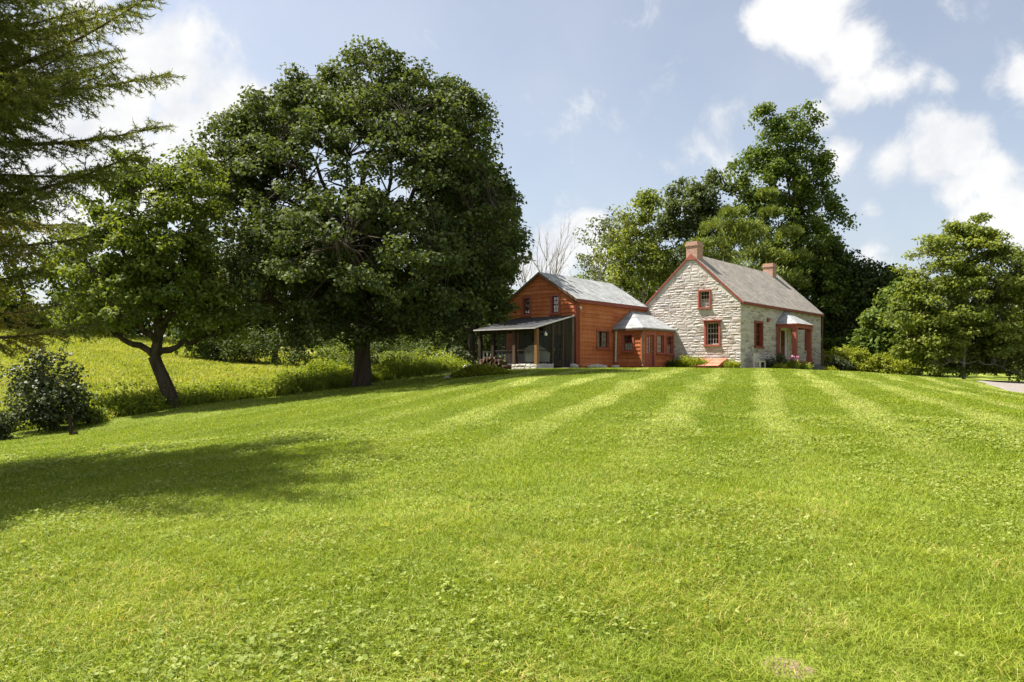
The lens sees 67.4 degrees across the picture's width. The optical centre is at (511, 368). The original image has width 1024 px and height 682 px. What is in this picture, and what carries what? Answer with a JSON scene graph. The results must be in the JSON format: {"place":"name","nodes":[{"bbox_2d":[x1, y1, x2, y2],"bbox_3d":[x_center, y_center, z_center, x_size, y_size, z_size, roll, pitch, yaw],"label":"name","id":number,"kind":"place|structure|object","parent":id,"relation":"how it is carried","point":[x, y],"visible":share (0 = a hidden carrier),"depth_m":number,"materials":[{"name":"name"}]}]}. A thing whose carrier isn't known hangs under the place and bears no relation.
{"place":"outdoors","nodes":[
{"label":"outdoors","id":0,"kind":"place"},
{"bbox_2d":[0,338,1023,681],"bbox_3d":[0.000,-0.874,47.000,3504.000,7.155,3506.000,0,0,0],"label":"ground","id":1,"kind":"structure","parent":0,"point":[1002,376],"depth_m":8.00,"materials":[{"name":"green plant"}]},
{"bbox_2d":[0,410,21,439],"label":"dark shrub","id":2,"kind":"object","parent":1,"relation":"on","point":[6,428],"visible":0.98,"depth_m":24.53,"materials":[{"name":"green plant"}]},
{"bbox_2d":[0,196,99,329],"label":"sunlit tree","id":3,"kind":"object","parent":1,"relation":"on","point":[23,297],"visible":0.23,"depth_m":71.31,"materials":[{"name":"green plant"}]},
{"bbox_2d":[0,344,106,431],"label":"dark shrub","id":4,"kind":"object","parent":1,"relation":"on","point":[46,399],"visible":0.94,"depth_m":26.04,"materials":[{"name":"green plant"}]},
{"bbox_2d":[68,415,77,434],"bbox_3d":[-13.717,1.872,24.005,0.306,0.850,0.148,0,0,0],"label":"wooden stake","id":5,"kind":"object","parent":1,"relation":"on","point":[70,426],"visible":0.74,"depth_m":23.96,"materials":[{"name":"brown wood"}]},
{"bbox_2d":[70,401,110,423],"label":"side shrub","id":6,"kind":"object","parent":1,"relation":"on","point":[101,418],"visible":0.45,"depth_m":27.25,"materials":[{"name":"green plant"}]},
{"bbox_2d":[0,0,185,359],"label":"spruce tree","id":7,"kind":"object","parent":1,"relation":"on","point":[20,102],"visible":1,"depth_m":11.40,"materials":[{"name":"green plant"}]},
{"bbox_2d":[35,216,175,337],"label":"sunlit tree","id":8,"kind":"object","parent":1,"relation":"on","point":[148,326],"visible":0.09,"depth_m":71.86,"materials":[{"name":"green plant"}]},
{"bbox_2d":[39,144,254,407],"bbox_3d":[-14.406,-3.492,30.445,7.812,11.181,5.811,0,0,0],"label":"leaning tree","id":9,"kind":"object","parent":1,"relation":"on","point":[143,269],"visible":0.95,"depth_m":29.56,"materials":[{"name":"green plant"}]},
{"bbox_2d":[0,328,350,411],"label":"meadow grass","id":10,"kind":"structure","parent":1,"relation":"on","point":[125,357],"depth_m":51.42,"materials":[{"name":"green plant"}]},
{"bbox_2d":[165,252,278,358],"bbox_3d":[-23.780,-4.917,62.099,9.711,9.470,7.593,0,0,11],"label":"dark tree","id":11,"kind":"object","parent":1,"relation":"on","point":[174,333],"visible":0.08,"depth_m":60.59,"materials":[{"name":"green plant"}]},
{"bbox_2d":[190,332,259,362],"bbox_3d":[-22.366,-1.440,60.004,5.360,3.075,4.379,0,0,27],"label":"green shrub","id":12,"kind":"object","parent":1,"relation":"on","point":[208,354],"visible":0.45,"depth_m":59.09,"materials":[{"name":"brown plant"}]},
{"bbox_2d":[0,348,477,430],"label":"border planting","id":13,"kind":"object","parent":1,"relation":"on","point":[122,403],"visible":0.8,"depth_m":33.24,"materials":[{"name":"green plant"}]},
{"bbox_2d":[217,323,292,364],"bbox_3d":[-19.107,-1.664,57.784,6.520,4.123,4.811,0,0,0],"label":"green shrub","id":14,"kind":"object","parent":1,"relation":"on","point":[255,343],"visible":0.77,"depth_m":57.63,"materials":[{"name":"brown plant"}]},
{"bbox_2d":[213,210,324,361],"bbox_3d":[-19.808,-6.814,63.991,9.519,14.017,8.699,0,0,0],"label":"dark tree","id":15,"kind":"object","parent":1,"relation":"on","point":[267,325],"visible":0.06,"depth_m":62.21,"materials":[{"name":"green plant"}]},
{"bbox_2d":[267,366,307,383],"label":"tall perennial","id":16,"kind":"object","parent":1,"relation":"on","point":[281,375],"visible":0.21,"depth_m":40.25,"materials":[{"name":"green plant"}]},
{"bbox_2d":[262,323,334,365],"bbox_3d":[-15.758,-1.552,56.973,4.916,3.808,3.910,0,0,32],"label":"green shrub","id":17,"kind":"object","parent":1,"relation":"on","point":[297,357],"visible":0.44,"depth_m":56.77,"materials":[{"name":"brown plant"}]},
{"bbox_2d":[292,356,353,377],"bbox_3d":[-10.429,0.167,42.017,3.656,1.753,2.604,0,0,0],"label":"tall perennial","id":18,"kind":"object","parent":1,"relation":"on","point":[335,365],"visible":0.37,"depth_m":41.66,"materials":[{"name":"green plant"}]},
{"bbox_2d":[311,341,374,367],"bbox_3d":[-11.740,-0.719,53.028,3.949,2.485,3.848,0,0,-44],"label":"green shrub","id":19,"kind":"object","parent":1,"relation":"on","point":[341,354],"visible":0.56,"depth_m":52.51,"materials":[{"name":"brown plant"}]},
{"bbox_2d":[299,254,386,353],"bbox_3d":[-14.869,-6.564,65.936,10.202,13.937,9.475,0,0,0],"label":"dark tree","id":20,"kind":"object","parent":1,"relation":"on","point":[328,338],"visible":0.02,"depth_m":63.78,"materials":[{"name":"green plant"}]},
{"bbox_2d":[179,34,534,387],"bbox_3d":[-6.929,-6.986,36.173,14.877,16.601,16.624,0,0,-40],"label":"maple tree","id":21,"kind":"object","parent":1,"relation":"on","point":[448,250],"visible":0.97,"depth_m":33.12,"materials":[{"name":"green plant"}]},
{"bbox_2d":[346,338,417,366],"bbox_3d":[-8.761,-0.797,52.099,4.912,2.696,3.652,0,0,0],"label":"green shrub","id":22,"kind":"object","parent":1,"relation":"on","point":[382,348],"visible":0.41,"depth_m":51.76,"materials":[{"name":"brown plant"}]},
{"bbox_2d":[374,359,405,372],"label":"tall perennial","id":23,"kind":"object","parent":1,"relation":"on","point":[382,363],"visible":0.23,"depth_m":40.65,"materials":[{"name":"green plant"}]},
{"bbox_2d":[378,349,420,365],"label":"green shrub","id":24,"kind":"object","parent":1,"relation":"on","point":[391,355],"visible":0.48,"depth_m":46.37,"materials":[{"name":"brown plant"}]},
{"bbox_2d":[388,328,447,353],"bbox_3d":[-6.003,-1.553,54.919,5.880,3.766,4.644,0,0,21],"label":"green shrub","id":25,"kind":"object","parent":1,"relation":"on","point":[418,343],"visible":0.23,"depth_m":54.25,"materials":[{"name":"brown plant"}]},
{"bbox_2d":[372,271,478,351],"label":"dark tree","id":26,"kind":"object","parent":1,"relation":"on","point":[406,339],"visible":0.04,"depth_m":66.35,"materials":[{"name":"green plant"}]},
{"bbox_2d":[410,345,442,360],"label":"green shrub","id":27,"kind":"object","parent":1,"relation":"on","point":[428,348],"visible":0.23,"depth_m":47.65,"materials":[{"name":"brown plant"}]},
{"bbox_2d":[430,344,477,364],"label":"green shrub","id":28,"kind":"object","parent":1,"relation":"on","point":[462,353],"visible":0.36,"depth_m":45.99,"materials":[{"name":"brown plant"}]},
{"bbox_2d":[450,325,490,363],"bbox_3d":[-2.797,-1.355,50.046,3.207,2.954,2.957,0,0,0],"label":"green shrub","id":29,"kind":"object","parent":1,"relation":"on","point":[465,346],"visible":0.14,"depth_m":49.67,"materials":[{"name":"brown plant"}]},
{"bbox_2d":[414,150,535,362],"bbox_3d":[-2.518,-6.675,48.695,7.446,14.228,7.222,0,0,-23],"label":"dark tree","id":30,"kind":"object","parent":1,"relation":"on","point":[471,342],"visible":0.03,"depth_m":48.28,"materials":[{"name":"green plant"}]},
{"bbox_2d":[449,363,510,377],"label":"ground cover","id":31,"kind":"object","parent":1,"relation":"on","point":[480,369],"visible":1,"depth_m":34.92,"materials":[{"name":"green plant"}]},
{"bbox_2d":[449,278,516,355],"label":"dark tree","id":32,"kind":"object","parent":1,"relation":"on","point":[490,322],"visible":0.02,"depth_m":63.89,"materials":[{"name":"green plant"}]},
{"bbox_2d":[0,411,1023,681],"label":"clover","id":33,"kind":"object","parent":1,"relation":"on","point":[982,435],"visible":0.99,"depth_m":7.11,"materials":[{"name":"green plant"}]},
{"bbox_2d":[0,283,1023,372],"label":"distant woods","id":34,"kind":"object","parent":1,"relation":"on","point":[44,326],"visible":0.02,"depth_m":75.75,"materials":[{"name":"green plant"}]},
{"bbox_2d":[473,315,574,368],"bbox_3d":[0.874,-1.365,44.987,4.990,3.530,3.850,0,0,40],"label":"screened porch","id":35,"kind":"object","parent":1,"relation":"on","point":[536,342],"visible":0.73,"depth_m":43.85,"materials":[{"name":"black"}]},
{"bbox_2d":[554,334,561,365],"bbox_3d":[2.631,-1.045,43.992,0.120,1.850,0.860,0,0,40],"label":"door","id":36,"kind":"structure","parent":35,"relation":"in","point":[557,337],"depth_m":44.03,"materials":[{"name":"black"}]},
{"bbox_2d":[515,247,534,287],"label":"bare tree","id":37,"kind":"object","parent":1,"relation":"on","point":[522,279],"visible":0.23,"depth_m":70.89,"materials":[{"name":"grey plant"}]},
{"bbox_2d":[520,234,569,281],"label":"bare tree","id":38,"kind":"object","parent":1,"relation":"on","point":[542,262],"visible":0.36,"depth_m":65.72,"materials":[{"name":"grey plant"}]},
{"bbox_2d":[570,364,577,367],"bbox_3d":[3.600,-0.070,44.556,0.492,0.328,0.361,1,15,11],"label":"foundation stone","id":39,"kind":"object","parent":1,"relation":"on","point":[573,365],"visible":0.63,"depth_m":44.38,"materials":[{"name":"grey stone"}]},
{"bbox_2d":[503,272,647,367],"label":"wooden house wing","id":40,"kind":"structure","parent":1,"relation":"on","point":[599,310],"depth_m":47.03,"materials":[{"name":"brown wood"}]},
{"bbox_2d":[520,296,531,316],"bbox_3d":[0.896,-3.830,47.483,0.800,1.240,0.215,0,0,40],"label":"window","id":41,"kind":"structure","parent":40,"relation":"in","point":[523,302],"depth_m":47.55,"materials":[{"name":"red paint"}]},
{"bbox_2d":[549,294,560,314],"bbox_3d":[2.598,-3.830,46.076,0.800,1.240,0.215,0,0,40],"label":"window","id":42,"kind":"structure","parent":40,"relation":"in","point":[552,296],"depth_m":46.13,"materials":[{"name":"red paint"}]},
{"bbox_2d":[596,329,610,349],"bbox_3d":[5.563,-1.780,47.363,0.285,1.240,1.530,0,0,40],"label":"window","id":43,"kind":"structure","parent":40,"relation":"in","point":[605,336],"depth_m":47.64,"materials":[{"name":"red paint"}]},
{"bbox_2d":[537,214,615,279],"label":"bare tree","id":44,"kind":"object","parent":1,"relation":"on","point":[556,258],"visible":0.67,"depth_m":60.98,"materials":[{"name":"grey plant"}]},
{"bbox_2d":[587,364,598,367],"bbox_3d":[4.848,-0.082,45.924,0.689,0.262,0.328,-7,-4,4],"label":"foundation stone","id":45,"kind":"object","parent":1,"relation":"on","point":[595,365],"visible":0.55,"depth_m":45.77,"materials":[{"name":"grey stone"}]},
{"bbox_2d":[573,204,631,281],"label":"thin tree","id":46,"kind":"object","parent":1,"relation":"on","point":[606,224],"visible":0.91,"depth_m":65.81,"materials":[{"name":"green plant"}]},
{"bbox_2d":[573,222,654,299],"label":"poplar tree","id":47,"kind":"object","parent":1,"relation":"on","point":[627,288],"visible":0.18,"depth_m":71.82,"materials":[{"name":"green plant"}]},
{"bbox_2d":[604,187,679,304],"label":"poplar tree","id":48,"kind":"object","parent":1,"relation":"on","point":[647,266],"visible":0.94,"depth_m":67.29,"materials":[{"name":"green plant"}]},
{"bbox_2d":[612,311,675,367],"bbox_3d":[8.446,-1.670,49.013,2.214,4.140,4.313,0,0,40],"label":"entry annex","id":49,"kind":"object","parent":1,"relation":"on","point":[646,332],"visible":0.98,"depth_m":48.00,"materials":[{"name":"orange wood"}]},
{"bbox_2d":[620,333,634,352],"bbox_3d":[7.208,-1.575,47.622,0.950,1.190,0.275,0,0,40],"label":"window","id":50,"kind":"structure","parent":49,"relation":"in","point":[627,347],"depth_m":47.70,"materials":[{"name":"red paint"}]},
{"bbox_2d":[647,335,652,365],"bbox_3d":[8.510,-1.100,47.768,0.180,1.920,0.900,0,0,40],"label":"door","id":51,"kind":"structure","parent":49,"relation":"in","point":[649,337],"depth_m":47.90,"materials":[{"name":"red paint"}]},
{"bbox_2d":[656,333,665,354],"bbox_3d":[9.376,-1.540,48.732,0.275,1.320,1.120,0,0,40],"label":"window","id":52,"kind":"structure","parent":49,"relation":"in","point":[658,336],"depth_m":48.96,"materials":[{"name":"red paint"}]},
{"bbox_2d":[665,334,674,355],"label":"window","id":53,"kind":"structure","parent":49,"relation":"in","point":[668,353],"depth_m":49.78,"materials":[{"name":"red paint"}]},
{"bbox_2d":[666,358,677,366],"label":"foundation plant","id":54,"kind":"object","parent":1,"relation":"on","point":[672,363],"visible":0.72,"depth_m":48.78,"materials":[{"name":"green plant"}]},
{"bbox_2d":[676,353,694,367],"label":"foundation plant","id":55,"kind":"object","parent":1,"relation":"on","point":[681,363],"visible":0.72,"depth_m":48.31,"materials":[{"name":"green plant"}]},
{"bbox_2d":[635,164,741,303],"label":"dark maple","id":56,"kind":"object","parent":1,"relation":"on","point":[699,204],"visible":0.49,"depth_m":70.72,"materials":[{"name":"green plant"}]},
{"bbox_2d":[684,354,702,367],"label":"foundation plant","id":57,"kind":"object","parent":1,"relation":"on","point":[693,360],"visible":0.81,"depth_m":47.88,"materials":[{"name":"green plant"}]},
{"bbox_2d":[691,357,707,364],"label":"foundation plant","id":58,"kind":"object","parent":1,"relation":"on","point":[703,361],"visible":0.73,"depth_m":47.67,"materials":[{"name":"green plant"}]},
{"bbox_2d":[692,358,727,367],"bbox_3d":[12.263,-0.168,47.811,1.900,0.935,1.380,0,0,40],"label":"cellar hatch","id":59,"kind":"object","parent":1,"relation":"on","point":[715,363],"visible":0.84,"depth_m":47.45,"materials":[{"name":"red paint"}]},
{"bbox_2d":[692,358,712,365],"bbox_3d":[11.890,-0.380,48.106,0.890,0.510,1.360,0,0,40],"label":"door leaf","id":60,"kind":"structure","parent":59,"relation":"in","point":[709,359],"depth_m":47.93,"materials":[{"name":"brown wood"}]},
{"bbox_2d":[705,358,726,365],"bbox_3d":[12.615,-0.380,47.507,0.890,0.510,1.360,0,0,40],"label":"door leaf","id":61,"kind":"structure","parent":59,"relation":"in","point":[716,361],"depth_m":47.44,"materials":[{"name":"brown wood"}]},
{"bbox_2d":[722,358,741,367],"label":"foundation plant","id":62,"kind":"object","parent":1,"relation":"on","point":[730,364],"visible":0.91,"depth_m":46.76,"materials":[{"name":"green plant"}]},
{"bbox_2d":[645,241,828,369],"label":"stone house","id":63,"kind":"structure","parent":1,"relation":"on","point":[701,305],"depth_m":49.88,"materials":[{"name":"grey stone"}]},
{"bbox_2d":[697,289,710,308],"bbox_3d":[12.255,-4.385,48.797,0.920,1.220,0.350,0,0,40],"label":"window","id":64,"kind":"structure","parent":63,"relation":"in","point":[702,303],"depth_m":48.87,"materials":[{"name":"red paint"}]},
{"bbox_2d":[702,320,720,345],"bbox_3d":[12.641,-2.215,48.425,1.260,1.650,0.350,0,0,40],"label":"window","id":65,"kind":"structure","parent":63,"relation":"in","point":[706,322],"depth_m":48.52,"materials":[{"name":"red paint"}]},
{"bbox_2d":[754,320,763,347],"bbox_3d":[15.819,-2.170,49.373,0.290,1.740,1.400,0,0,40],"label":"window","id":66,"kind":"structure","parent":63,"relation":"in","point":[760,323],"depth_m":49.56,"materials":[{"name":"red paint"}]},
{"bbox_2d":[781,331,784,358],"bbox_3d":[18.661,-1.590,53.056,0.072,2.020,0.900,0,0,40],"label":"door","id":67,"kind":"structure","parent":63,"relation":"in","point":[782,332],"depth_m":53.18,"materials":[{"name":"red paint"}]},
{"bbox_2d":[680,185,815,289],"bbox_3d":[19.938,-7.478,65.243,11.150,15.828,12.657,0,0,0],"label":"leafy tree","id":68,"kind":"object","parent":1,"relation":"on","point":[743,226],"visible":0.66,"depth_m":64.79,"materials":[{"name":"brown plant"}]},
{"bbox_2d":[753,353,765,367],"bbox_3d":[15.341,-0.373,47.626,0.460,1.100,0.840,0,0,40],"label":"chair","id":69,"kind":"object","parent":1,"relation":"on","point":[756,359],"visible":0.84,"depth_m":47.48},
{"bbox_2d":[761,353,796,368],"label":"dark bush","id":70,"kind":"object","parent":1,"relation":"on","point":[773,361],"visible":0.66,"depth_m":49.18,"materials":[{"name":"green plant"}]},
{"bbox_2d":[770,362,788,368],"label":"foundation plant","id":71,"kind":"object","parent":1,"relation":"on","point":[780,366],"visible":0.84,"depth_m":48.11,"materials":[{"name":"green plant"}]},
{"bbox_2d":[718,99,862,358],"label":"vine covered tree","id":72,"kind":"object","parent":1,"relation":"on","point":[772,166],"visible":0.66,"depth_m":68.77,"materials":[{"name":"green plant"}]},
{"bbox_2d":[785,355,799,368],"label":"flowering plant","id":73,"kind":"object","parent":1,"relation":"on","point":[794,366],"visible":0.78,"depth_m":49.01,"materials":[{"name":"green plant"}]},
{"bbox_2d":[798,362,812,369],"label":"foundation plant","id":74,"kind":"object","parent":1,"relation":"on","point":[803,366],"visible":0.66,"depth_m":50.02,"materials":[{"name":"green plant"}]},
{"bbox_2d":[822,366,838,370],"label":"foundation plant","id":75,"kind":"object","parent":1,"relation":"on","point":[831,368],"visible":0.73,"depth_m":50.62,"materials":[{"name":"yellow plant"}]},
{"bbox_2d":[821,345,856,369],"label":"hedge shrub","id":76,"kind":"object","parent":1,"relation":"on","point":[831,354],"visible":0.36,"depth_m":59.14,"materials":[{"name":"green plant"}]},
{"bbox_2d":[826,355,855,370],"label":"round shrub","id":77,"kind":"object","parent":1,"relation":"on","point":[837,362],"visible":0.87,"depth_m":55.25,"materials":[{"name":"green plant"}]},
{"bbox_2d":[802,243,909,370],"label":"vine draped tree","id":78,"kind":"object","parent":1,"relation":"on","point":[867,284],"visible":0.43,"depth_m":67.62,"materials":[{"name":"green plant"}]},
{"bbox_2d":[842,346,873,371],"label":"hedge shrub","id":79,"kind":"object","parent":1,"relation":"on","point":[859,357],"visible":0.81,"depth_m":58.07,"materials":[{"name":"green plant"}]},
{"bbox_2d":[839,276,913,359],"bbox_3d":[29.766,-3.148,60.865,7.396,8.446,5.695,0,0,0],"label":"light tree","id":80,"kind":"object","parent":1,"relation":"on","point":[875,339],"visible":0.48,"depth_m":60.33,"materials":[{"name":"green plant"}]},
{"bbox_2d":[858,352,897,373],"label":"hedge shrub","id":81,"kind":"object","parent":1,"relation":"on","point":[880,361],"visible":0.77,"depth_m":57.12,"materials":[{"name":"green plant"}]},
{"bbox_2d":[883,358,920,375],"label":"hedge shrub","id":82,"kind":"object","parent":1,"relation":"on","point":[898,366],"visible":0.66,"depth_m":56.05,"materials":[{"name":"green plant"}]},
{"bbox_2d":[875,212,1023,382],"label":"leafy tree","id":83,"kind":"object","parent":1,"relation":"on","point":[941,340],"visible":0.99,"depth_m":48.67,"materials":[{"name":"green plant"}]},
{"bbox_2d":[916,259,993,369],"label":"light tree","id":84,"kind":"object","parent":1,"relation":"on","point":[926,265],"visible":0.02,"depth_m":80.11,"materials":[{"name":"green plant"}]},
{"bbox_2d":[1002,268,1022,368],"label":"light tree","id":85,"kind":"object","parent":1,"relation":"on","point":[1017,308],"visible":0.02,"depth_m":65.80,"materials":[{"name":"green plant"}]},
{"bbox_2d":[0,0,1023,336],"label":"sky","id":86,"kind":"structure","parent":0,"point":[599,102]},
{"bbox_2d":[979,380,1023,392],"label":"driveway","id":87,"kind":"structure","parent":0,"point":[1012,386],"depth_m":37.70,"materials":[{"name":"beige gravel"}]},
{"bbox_3d":[-0.323,-0.118,42.645,0.520,0.147,0.200,0,4,-41],"label":"firewood log","id":88,"kind":"object","parent":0,"visible":0},
{"bbox_2d":[498,361,507,364],"bbox_3d":[-0.504,-0.293,42.649,0.520,0.200,0.147,-2,36,-27],"label":"firewood log","id":89,"kind":"object","parent":88,"relation":"on","point":[502,363],"visible":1,"depth_m":42.60,"materials":[{"name":"wood"}]}
]}

